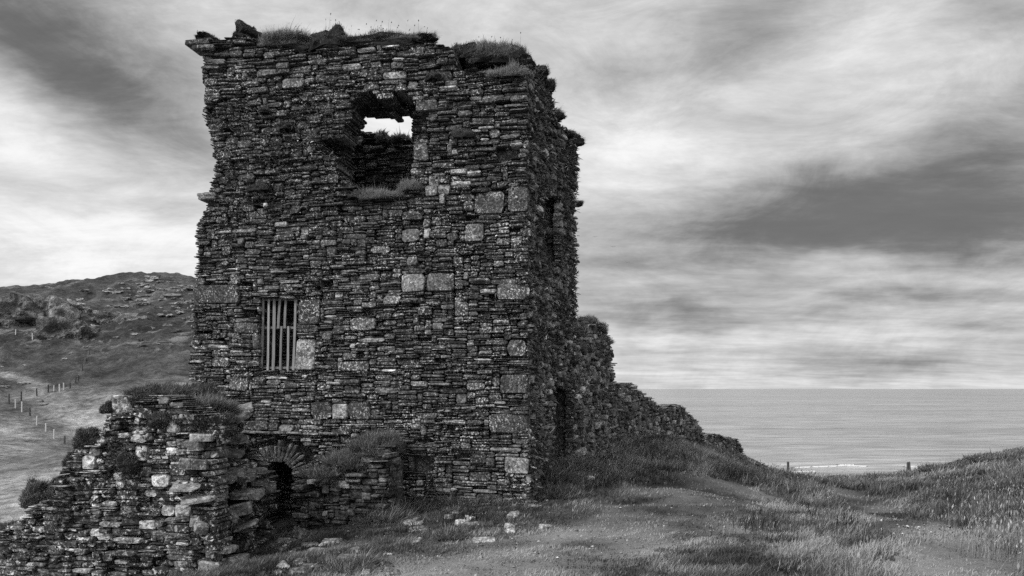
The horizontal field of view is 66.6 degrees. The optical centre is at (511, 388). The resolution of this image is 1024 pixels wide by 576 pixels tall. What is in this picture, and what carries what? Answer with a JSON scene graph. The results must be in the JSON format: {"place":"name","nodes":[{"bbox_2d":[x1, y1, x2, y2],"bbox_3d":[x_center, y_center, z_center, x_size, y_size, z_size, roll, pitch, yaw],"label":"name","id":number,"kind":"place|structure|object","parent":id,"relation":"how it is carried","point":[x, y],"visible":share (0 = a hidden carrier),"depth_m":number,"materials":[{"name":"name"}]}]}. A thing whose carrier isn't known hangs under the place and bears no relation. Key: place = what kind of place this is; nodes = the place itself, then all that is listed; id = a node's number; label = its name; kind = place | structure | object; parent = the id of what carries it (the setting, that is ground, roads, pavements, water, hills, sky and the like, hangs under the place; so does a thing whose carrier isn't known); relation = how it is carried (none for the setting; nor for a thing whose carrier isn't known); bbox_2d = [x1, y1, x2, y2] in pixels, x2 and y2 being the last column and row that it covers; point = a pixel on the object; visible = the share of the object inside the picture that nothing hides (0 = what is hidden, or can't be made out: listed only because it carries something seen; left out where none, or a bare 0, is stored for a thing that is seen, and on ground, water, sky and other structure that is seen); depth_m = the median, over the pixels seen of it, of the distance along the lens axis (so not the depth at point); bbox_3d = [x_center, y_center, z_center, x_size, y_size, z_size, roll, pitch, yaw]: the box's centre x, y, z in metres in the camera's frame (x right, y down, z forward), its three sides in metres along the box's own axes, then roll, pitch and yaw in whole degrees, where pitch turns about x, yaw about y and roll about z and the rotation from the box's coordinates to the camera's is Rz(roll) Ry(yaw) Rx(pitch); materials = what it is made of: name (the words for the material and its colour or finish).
{"place":"outdoors","nodes":[
{"label":"outdoors","id":0,"kind":"place"},
{"bbox_2d":[0,378,199,522],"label":"field","id":1,"kind":"structure","parent":0,"point":[29,447],"depth_m":81.98,"materials":[{"name":"plant"}]},
{"bbox_2d":[8,391,21,403],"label":"field gate","id":2,"kind":"structure","parent":1,"relation":"on","point":[9,397],"depth_m":93.83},
{"bbox_2d":[15,399,73,443],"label":"wire fence","id":3,"kind":"object","parent":1,"relation":"on","point":[30,410],"visible":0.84,"depth_m":82.45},
{"bbox_2d":[0,271,203,391],"bbox_3d":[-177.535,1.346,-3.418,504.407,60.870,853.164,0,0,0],"label":"hill","id":4,"kind":"structure","parent":0,"point":[110,359],"depth_m":129.73,"materials":[{"name":"plant"}]},
{"bbox_2d":[0,297,30,327],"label":"crag","id":5,"kind":"structure","parent":4,"relation":"on","point":[7,320],"depth_m":139.25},
{"bbox_2d":[8,291,44,325],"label":"crag","id":6,"kind":"structure","parent":4,"relation":"on","point":[32,313],"depth_m":140.51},
{"bbox_2d":[33,295,81,319],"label":"crag","id":7,"kind":"structure","parent":4,"relation":"on","point":[52,306],"depth_m":142.92,"materials":[{"name":"stone"}]},
{"bbox_2d":[36,349,89,395],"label":"wire fence","id":8,"kind":"object","parent":4,"relation":"on","point":[63,383],"visible":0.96,"depth_m":101.62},
{"bbox_2d":[35,316,98,339],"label":"crag","id":9,"kind":"structure","parent":4,"relation":"on","point":[55,327],"depth_m":134.03,"materials":[{"name":"stone"}]},
{"bbox_2d":[68,300,93,316],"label":"crag","id":10,"kind":"structure","parent":4,"relation":"on","point":[84,309],"depth_m":148.43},
{"bbox_2d":[70,325,100,341],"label":"crag","id":11,"kind":"structure","parent":4,"relation":"on","point":[85,331],"depth_m":134.42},
{"bbox_2d":[102,288,116,292],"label":"hill stone","id":12,"kind":"object","parent":4,"relation":"on","point":[107,290],"visible":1,"depth_m":168.07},
{"bbox_2d":[89,310,137,324],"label":"crag","id":13,"kind":"structure","parent":4,"relation":"on","point":[103,317],"depth_m":145.71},
{"bbox_2d":[115,315,148,323],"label":"crag","id":14,"kind":"structure","parent":4,"relation":"on","point":[120,319],"depth_m":145.09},
{"bbox_2d":[144,286,156,292],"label":"hill stone","id":15,"kind":"object","parent":4,"relation":"on","point":[149,289],"visible":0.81,"depth_m":169.24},
{"bbox_2d":[144,275,160,281],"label":"hill stone","id":16,"kind":"object","parent":4,"relation":"on","point":[150,278],"visible":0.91,"depth_m":174.39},
{"bbox_2d":[160,294,184,297],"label":"hill stone","id":17,"kind":"object","parent":4,"relation":"on","point":[172,295],"visible":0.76,"depth_m":163.43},
{"bbox_2d":[182,317,193,322],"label":"hill stone","id":18,"kind":"object","parent":4,"relation":"on","point":[189,319],"visible":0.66,"depth_m":142.96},
{"bbox_2d":[0,0,1023,388],"label":"sky","id":19,"kind":"structure","parent":0,"point":[788,194],"materials":[{"name":"grey"}]},
{"bbox_2d":[166,432,1023,575],"bbox_3d":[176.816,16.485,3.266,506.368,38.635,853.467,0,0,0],"label":"ground","id":20,"kind":"structure","parent":0,"point":[284,520],"depth_m":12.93,"materials":[{"name":"plant"}]},
{"bbox_2d":[0,377,280,575],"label":"ruined wall","id":21,"kind":"structure","parent":20,"relation":"on","point":[191,497],"depth_m":11.88,"materials":[{"name":"grey stone"}]},
{"bbox_2d":[0,516,18,529],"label":"plant cushion","id":22,"kind":"object","parent":21,"relation":"on","point":[3,525],"visible":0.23,"depth_m":12.52,"materials":[{"name":"grey plant"}]},
{"bbox_2d":[16,474,53,508],"bbox_3d":[-7.611,1.638,12.539,0.720,0.565,0.679,0,0,0],"label":"plant cushion","id":23,"kind":"object","parent":21,"relation":"on","point":[33,491],"visible":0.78,"depth_m":12.41,"materials":[{"name":"grey plant"}]},
{"bbox_2d":[44,473,68,498],"bbox_3d":[-7.237,1.570,12.569,0.600,0.439,0.639,0,0,39],"label":"plant cushion","id":24,"kind":"object","parent":21,"relation":"on","point":[49,492],"visible":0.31,"depth_m":12.34,"materials":[{"name":"grey plant"}]},
{"bbox_2d":[61,450,78,466],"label":"plant cushion","id":25,"kind":"object","parent":21,"relation":"on","point":[68,458],"visible":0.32,"depth_m":12.14,"materials":[{"name":"grey plant"}]},
{"bbox_2d":[70,425,101,448],"bbox_3d":[-6.594,0.775,12.230,0.669,0.423,0.688,0,0,0],"label":"plant cushion","id":26,"kind":"object","parent":21,"relation":"on","point":[83,436],"visible":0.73,"depth_m":12.07,"materials":[{"name":"grey plant"}]},
{"bbox_2d":[98,399,112,413],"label":"plant cushion","id":27,"kind":"object","parent":21,"relation":"on","point":[106,407],"visible":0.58,"depth_m":12.05,"materials":[{"name":"grey plant"}]},
{"bbox_2d":[116,448,143,472],"bbox_3d":[-5.791,1.052,11.877,0.409,0.441,0.641,0,0,0],"label":"plant cushion","id":28,"kind":"object","parent":21,"relation":"attached to","point":[126,462],"visible":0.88,"depth_m":11.68,"materials":[{"name":"grey plant"}]},
{"bbox_2d":[121,381,165,405],"bbox_3d":[-5.807,0.069,12.370,0.868,0.436,0.852,0,0,0],"label":"plant cushion","id":29,"kind":"object","parent":21,"relation":"on","point":[144,392],"visible":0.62,"depth_m":12.12,"materials":[{"name":"grey plant"}]},
{"bbox_2d":[145,410,177,426],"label":"plant cushion","id":30,"kind":"object","parent":21,"relation":"on","point":[159,418],"visible":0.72,"depth_m":11.63,"materials":[{"name":"grey plant"}]},
{"bbox_2d":[158,380,202,404],"bbox_3d":[-5.502,0.067,12.611,1.123,0.524,1.152,0,0,0],"label":"plant cushion","id":31,"kind":"object","parent":21,"relation":"on","point":[173,389],"visible":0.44,"depth_m":12.48,"materials":[{"name":"grey plant"}]},
{"bbox_2d":[170,409,209,425],"bbox_3d":[-4.895,0.429,11.952,0.979,0.384,0.902,0,0,0],"label":"plant cushion","id":32,"kind":"object","parent":21,"relation":"on","point":[178,421],"visible":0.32,"depth_m":11.65,"materials":[{"name":"grey plant"}]},
{"bbox_2d":[177,389,244,415],"bbox_3d":[-4.862,0.236,12.373,1.254,0.594,1.189,0,0,31],"label":"plant cushion","id":33,"kind":"object","parent":21,"relation":"on","point":[215,403],"visible":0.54,"depth_m":12.19,"materials":[{"name":"grey plant"}]},
{"bbox_2d":[214,408,239,424],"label":"plant cushion","id":34,"kind":"object","parent":21,"relation":"on","point":[231,418],"visible":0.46,"depth_m":12.08,"materials":[{"name":"grey plant"}]},
{"bbox_2d":[277,546,287,552],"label":"rubble stone","id":35,"kind":"object","parent":20,"relation":"on","point":[279,549],"visible":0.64,"depth_m":12.67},
{"bbox_2d":[276,560,289,568],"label":"rubble stone","id":36,"kind":"object","parent":20,"relation":"on","point":[283,563],"visible":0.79,"depth_m":9.19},
{"bbox_2d":[275,537,296,542],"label":"loose stone","id":37,"kind":"object","parent":20,"relation":"on","point":[279,539],"visible":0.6,"depth_m":13.84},
{"bbox_2d":[289,566,307,574],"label":"rubble stone","id":38,"kind":"object","parent":20,"relation":"on","point":[295,570],"visible":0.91,"depth_m":8.88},
{"bbox_2d":[293,558,306,564],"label":"rubble stone","id":39,"kind":"object","parent":20,"relation":"on","point":[298,561],"visible":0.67,"depth_m":9.44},
{"bbox_2d":[291,527,311,538],"bbox_3d":[-3.799,2.631,14.055,0.285,0.281,0.316,0,0,36],"label":"loose stone","id":40,"kind":"object","parent":20,"relation":"on","point":[298,532],"visible":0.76,"depth_m":13.95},
{"bbox_2d":[301,542,317,546],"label":"loose stone","id":41,"kind":"object","parent":20,"relation":"on","point":[306,544],"visible":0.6,"depth_m":12.62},
{"bbox_2d":[302,563,322,570],"bbox_3d":[-2.337,2.095,9.107,0.246,0.113,0.163,0,0,25],"label":"rubble stone","id":42,"kind":"object","parent":20,"relation":"on","point":[307,565],"visible":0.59,"depth_m":9.06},
{"bbox_2d":[322,538,341,544],"bbox_3d":[-2.800,2.402,12.183,0.335,0.114,0.254,0,0,-14],"label":"loose stone","id":43,"kind":"object","parent":20,"relation":"on","point":[326,541],"visible":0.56,"depth_m":12.15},
{"bbox_2d":[290,436,403,529],"bbox_3d":[-3.030,2.287,14.947,2.126,2.695,1.481,0,0,12],"label":"wall stub","id":44,"kind":"object","parent":20,"relation":"on","point":[361,491],"depth_m":14.43,"materials":[{"name":"stone"}]},
{"bbox_2d":[296,459,341,487],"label":"grass clump","id":45,"kind":"object","parent":44,"relation":"on","point":[323,476],"visible":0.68,"depth_m":14.48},
{"bbox_2d":[315,435,370,475],"bbox_3d":[-3.002,1.293,14.900,1.582,0.817,2.037,0,0,0],"label":"grass clump","id":46,"kind":"object","parent":44,"relation":"on","point":[341,462],"visible":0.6,"depth_m":14.27,"materials":[{"name":"plant"}]},
{"bbox_2d":[341,421,410,457],"bbox_3d":[-2.551,0.810,14.988,1.292,1.026,1.800,0,0,0],"label":"grass clump","id":47,"kind":"object","parent":44,"relation":"on","point":[370,440],"visible":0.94,"depth_m":14.65,"materials":[{"name":"plant"}]},
{"bbox_2d":[336,554,366,561],"bbox_3d":[-1.914,2.082,9.366,0.392,0.147,0.310,0,0,-9],"label":"loose stone","id":48,"kind":"object","parent":20,"relation":"on","point":[346,555],"visible":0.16,"depth_m":9.40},
{"bbox_2d":[314,546,398,575],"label":"weed clump","id":49,"kind":"object","parent":20,"relation":"on","point":[353,562],"visible":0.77,"depth_m":9.01,"materials":[{"name":"grey plant"}]},
{"bbox_2d":[349,546,363,552],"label":"rubble stone","id":50,"kind":"object","parent":20,"relation":"on","point":[358,548],"visible":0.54,"depth_m":10.17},
{"bbox_2d":[345,488,421,525],"bbox_3d":[-2.355,2.321,14.432,1.532,1.228,1.848,0,0,-40],"label":"weed clump","id":51,"kind":"object","parent":20,"relation":"on","point":[393,515],"visible":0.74,"depth_m":14.13,"materials":[{"name":"grey plant"}]},
{"bbox_2d":[185,35,582,524],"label":"tower house","id":52,"kind":"structure","parent":20,"relation":"on","point":[434,320],"depth_m":15.65,"materials":[{"name":"stone"}]},
{"bbox_2d":[194,30,219,39],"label":"turf clump","id":53,"kind":"object","parent":52,"relation":"on","point":[200,34],"visible":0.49,"depth_m":16.17,"materials":[{"name":"grey plant"}]},
{"bbox_2d":[232,18,261,39],"bbox_3d":[-5.629,-7.497,16.416,0.638,0.386,0.814,0,0,-43],"label":"broken masonry stone","id":54,"kind":"object","parent":52,"relation":"on","point":[242,28],"visible":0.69,"depth_m":16.15,"materials":[{"name":"grey stone"}]},
{"bbox_2d":[245,178,270,192],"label":"moss cushion","id":55,"kind":"object","parent":52,"relation":"attached to","point":[258,185],"visible":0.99,"depth_m":15.88,"materials":[{"name":"grey plant"}]},
{"bbox_2d":[258,106,270,114],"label":"moss cushion","id":56,"kind":"object","parent":52,"relation":"attached to","point":[264,109],"visible":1,"depth_m":15.82,"materials":[{"name":"grey plant"}]},
{"bbox_2d":[261,298,296,369],"bbox_3d":[-4.800,-1.122,16.009,0.837,1.492,0.061,0,0,10],"label":"slatted window","id":57,"kind":"structure","parent":52,"relation":"in","point":[274,327],"depth_m":15.99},
{"bbox_2d":[276,121,295,132],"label":"moss cushion","id":58,"kind":"object","parent":52,"relation":"attached to","point":[285,124],"visible":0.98,"depth_m":15.77,"materials":[{"name":"grey plant"}]},
{"bbox_2d":[254,17,324,52],"bbox_3d":[-4.524,-7.273,16.285,1.766,0.735,1.512,0,0,-25],"label":"turf clump","id":59,"kind":"object","parent":52,"relation":"on","point":[298,40],"visible":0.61,"depth_m":15.88,"materials":[{"name":"grey plant"}]},
{"bbox_2d":[306,13,352,52],"bbox_3d":[-3.681,-7.241,16.033,1.137,0.757,1.161,0,0,0],"label":"turf clump","id":60,"kind":"object","parent":52,"relation":"on","point":[329,38],"visible":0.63,"depth_m":15.68,"materials":[{"name":"grey plant"}]},
{"bbox_2d":[348,191,361,198],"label":"moss cushion","id":61,"kind":"object","parent":52,"relation":"attached to","point":[354,193],"visible":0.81,"depth_m":15.49,"materials":[{"name":"grey plant"}]},
{"bbox_2d":[370,127,387,144],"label":"wall weed","id":62,"kind":"object","parent":52,"relation":"on","point":[380,135],"depth_m":18.11,"materials":[{"name":"grey plant"}]},
{"bbox_2d":[355,183,410,202],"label":"grass tuft","id":63,"kind":"object","parent":52,"relation":"on","point":[371,193],"visible":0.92,"depth_m":15.43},
{"bbox_2d":[333,20,444,47],"bbox_3d":[-2.501,-7.151,15.878,2.339,0.591,1.363,0,0,0],"label":"turf clump","id":64,"kind":"object","parent":52,"relation":"on","point":[381,37],"visible":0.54,"depth_m":15.59,"materials":[{"name":"grey plant"}]},
{"bbox_2d":[385,127,411,147],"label":"wall weed","id":65,"kind":"object","parent":52,"relation":"on","point":[393,139],"depth_m":18.04,"materials":[{"name":"grey plant"}]},
{"bbox_2d":[395,173,427,193],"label":"grass tuft","id":66,"kind":"object","parent":52,"relation":"on","point":[411,185],"visible":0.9,"depth_m":15.37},
{"bbox_2d":[424,71,441,81],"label":"moss cushion","id":67,"kind":"object","parent":52,"relation":"attached to","point":[435,74],"visible":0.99,"depth_m":15.22,"materials":[{"name":"grey plant"}]},
{"bbox_2d":[449,127,477,139],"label":"moss cushion","id":68,"kind":"object","parent":52,"relation":"attached to","point":[465,132],"visible":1,"depth_m":15.12,"materials":[{"name":"grey plant"}]},
{"bbox_2d":[450,39,484,70],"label":"turf clump","id":69,"kind":"object","parent":52,"relation":"on","point":[465,50],"visible":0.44,"depth_m":15.65,"materials":[{"name":"grey plant"}]},
{"bbox_2d":[463,32,529,69],"bbox_3d":[-0.302,-6.825,15.835,1.506,0.697,1.279,0,0,0],"label":"turf clump","id":70,"kind":"object","parent":52,"relation":"on","point":[489,51],"visible":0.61,"depth_m":15.46,"materials":[{"name":"grey plant"}]},
{"bbox_2d":[484,57,537,78],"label":"grass tuft","id":71,"kind":"object","parent":52,"relation":"on","point":[510,70],"visible":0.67,"depth_m":14.98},
{"bbox_2d":[508,46,536,75],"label":"turf clump","id":72,"kind":"object","parent":52,"relation":"on","point":[521,55],"visible":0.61,"depth_m":15.06,"materials":[{"name":"grey plant"}]},
{"bbox_2d":[538,63,550,78],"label":"turf clump","id":73,"kind":"object","parent":52,"relation":"on","point":[546,71],"visible":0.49,"depth_m":15.94,"materials":[{"name":"grey plant"}]},
{"bbox_2d":[545,77,556,91],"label":"turf clump","id":74,"kind":"object","parent":52,"relation":"on","point":[551,82],"visible":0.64,"depth_m":16.57,"materials":[{"name":"grey plant"}]},
{"bbox_2d":[554,107,566,121],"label":"turf clump","id":75,"kind":"object","parent":52,"relation":"on","point":[559,112],"visible":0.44,"depth_m":17.31,"materials":[{"name":"grey plant"}]},
{"bbox_2d":[563,126,577,138],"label":"turf clump","id":76,"kind":"object","parent":52,"relation":"on","point":[570,133],"visible":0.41,"depth_m":18.17,"materials":[{"name":"grey plant"}]},
{"bbox_2d":[572,130,585,146],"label":"turf clump","id":77,"kind":"object","parent":52,"relation":"on","point":[579,140],"visible":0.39,"depth_m":19.04,"materials":[{"name":"grey plant"}]},
{"bbox_2d":[402,519,415,525],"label":"rubble stone","id":78,"kind":"object","parent":20,"relation":"on","point":[406,521],"visible":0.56,"depth_m":13.65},
{"bbox_2d":[409,525,428,532],"bbox_3d":[-1.474,2.267,12.397,0.296,0.153,0.225,0,0,-30],"label":"rubble stone","id":79,"kind":"object","parent":20,"relation":"on","point":[422,528],"visible":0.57,"depth_m":12.35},
{"bbox_2d":[397,492,456,513],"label":"weed clump","id":80,"kind":"object","parent":20,"relation":"on","point":[418,504],"visible":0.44,"depth_m":15.04,"materials":[{"name":"grey plant"}]},
{"bbox_2d":[427,520,476,542],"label":"weed clump","id":81,"kind":"object","parent":20,"relation":"on","point":[454,534],"visible":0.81,"depth_m":11.62,"materials":[{"name":"grey plant"}]},
{"bbox_2d":[455,519,468,525],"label":"loose stone","id":82,"kind":"object","parent":20,"relation":"on","point":[458,521],"visible":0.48,"depth_m":13.17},
{"bbox_2d":[432,487,492,508],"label":"weed clump","id":83,"kind":"object","parent":20,"relation":"on","point":[452,501],"visible":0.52,"depth_m":15.14,"materials":[{"name":"grey plant"}]},
{"bbox_2d":[472,536,495,542],"bbox_3d":[-0.406,2.189,11.155,0.348,0.112,0.211,0,0,0],"label":"loose stone","id":84,"kind":"object","parent":20,"relation":"on","point":[486,539],"visible":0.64,"depth_m":11.15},
{"bbox_2d":[504,523,514,528],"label":"loose stone","id":85,"kind":"object","parent":20,"relation":"on","point":[506,525],"visible":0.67,"depth_m":12.27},
{"bbox_2d":[506,511,520,518],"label":"rubble stone","id":86,"kind":"object","parent":20,"relation":"on","point":[511,513],"visible":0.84,"depth_m":13.57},
{"bbox_2d":[488,493,546,506],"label":"weed clump","id":87,"kind":"object","parent":20,"relation":"on","point":[503,501],"visible":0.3,"depth_m":15.04,"materials":[{"name":"grey plant"}]},
{"bbox_2d":[542,456,585,487],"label":"weed clump","id":88,"kind":"object","parent":20,"relation":"on","point":[558,473],"visible":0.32,"depth_m":16.47,"materials":[{"name":"grey plant"}]},
{"bbox_2d":[534,477,595,499],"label":"weed clump","id":89,"kind":"object","parent":20,"relation":"on","point":[557,492],"visible":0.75,"depth_m":15.53,"materials":[{"name":"grey plant"}]},
{"bbox_2d":[553,443,610,476],"bbox_3d":[1.538,1.796,18.437,1.749,1.114,1.726,0,0,-14],"label":"weed clump","id":90,"kind":"object","parent":20,"relation":"on","point":[587,462],"visible":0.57,"depth_m":18.11,"materials":[{"name":"grey plant"}]},
{"bbox_2d":[563,320,624,460],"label":"curtain wall","id":91,"kind":"structure","parent":20,"relation":"on","point":[601,400],"depth_m":21.42,"materials":[{"name":"stone"}]},
{"bbox_2d":[576,314,612,333],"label":"grass clump","id":92,"kind":"object","parent":91,"relation":"on","point":[589,318],"visible":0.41,"depth_m":21.96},
{"bbox_2d":[615,383,665,439],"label":"tumbled wall","id":93,"kind":"structure","parent":20,"relation":"on","point":[641,414],"depth_m":26.96,"materials":[{"name":"stone"}]},
{"bbox_2d":[307,503,981,575],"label":"pebbles","id":94,"kind":"object","parent":20,"relation":"on","point":[544,567],"visible":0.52,"depth_m":10.10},
{"bbox_2d":[656,404,706,440],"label":"tumbled wall","id":95,"kind":"structure","parent":20,"relation":"on","point":[679,420],"depth_m":31.89,"materials":[{"name":"stone"}]},
{"bbox_2d":[705,433,745,455],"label":"wall","id":96,"kind":"structure","parent":20,"relation":"on","point":[731,443],"depth_m":40.37,"materials":[{"name":"stone"}]},
{"bbox_2d":[762,466,790,474],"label":"scrub","id":97,"kind":"object","parent":20,"relation":"on","point":[778,470],"visible":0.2,"depth_m":35.16,"materials":[{"name":"grey plant"}]},
{"bbox_2d":[554,427,1023,575],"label":"flowering grass","id":98,"kind":"structure","parent":20,"relation":"on","point":[1021,516],"depth_m":10.08,"materials":[{"name":"plant"}]},
{"bbox_2d":[853,470,893,478],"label":"scrub","id":99,"kind":"object","parent":20,"relation":"on","point":[874,474],"visible":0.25,"depth_m":41.95,"materials":[{"name":"grey plant"}]},
{"bbox_2d":[915,461,950,473],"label":"scrub","id":100,"kind":"object","parent":20,"relation":"on","point":[926,467],"visible":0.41,"depth_m":40.02,"materials":[{"name":"grey plant"}]},
{"bbox_2d":[933,461,960,469],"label":"scrub","id":101,"kind":"object","parent":20,"relation":"on","point":[947,465],"visible":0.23,"depth_m":38.69,"materials":[{"name":"grey plant"}]},
{"bbox_2d":[963,452,988,463],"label":"scrub","id":102,"kind":"object","parent":20,"relation":"on","point":[972,458],"visible":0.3,"depth_m":37.70,"materials":[{"name":"grey plant"}]},
{"bbox_2d":[975,450,1022,461],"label":"scrub","id":103,"kind":"object","parent":20,"relation":"on","point":[992,458],"visible":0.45,"depth_m":36.10,"materials":[{"name":"grey plant"}]},
{"bbox_2d":[351,472,1023,575],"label":"path","id":104,"kind":"structure","parent":0,"point":[683,501],"depth_m":10.32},
{"bbox_2d":[361,567,370,575],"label":"rubble stone","id":105,"kind":"object","parent":104,"relation":"on","point":[366,571],"visible":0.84,"depth_m":8.71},
{"bbox_2d":[373,560,391,566],"bbox_3d":[-1.544,2.062,9.206,0.247,0.122,0.161,0,0,-19],"label":"rubble stone","id":106,"kind":"object","parent":104,"relation":"on","point":[383,563],"visible":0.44,"depth_m":9.13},
{"bbox_2d":[383,569,400,575],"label":"rubble stone","id":107,"kind":"object","parent":104,"relation":"on","point":[393,572],"visible":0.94,"depth_m":8.31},
{"bbox_2d":[539,524,550,528],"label":"loose stone","id":108,"kind":"object","parent":104,"relation":"on","point":[543,526],"visible":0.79,"depth_m":11.93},
{"bbox_2d":[638,389,1023,475],"bbox_3d":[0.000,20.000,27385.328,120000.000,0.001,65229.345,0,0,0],"label":"sea","id":109,"kind":"structure","parent":0,"point":[876,430],"depth_m":447.08,"materials":[{"name":"liquid"}]},
{"bbox_2d":[792,464,916,471],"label":"surf","id":110,"kind":"structure","parent":109,"relation":"on","point":[836,465],"depth_m":199.15,"materials":[{"name":"liquid"}]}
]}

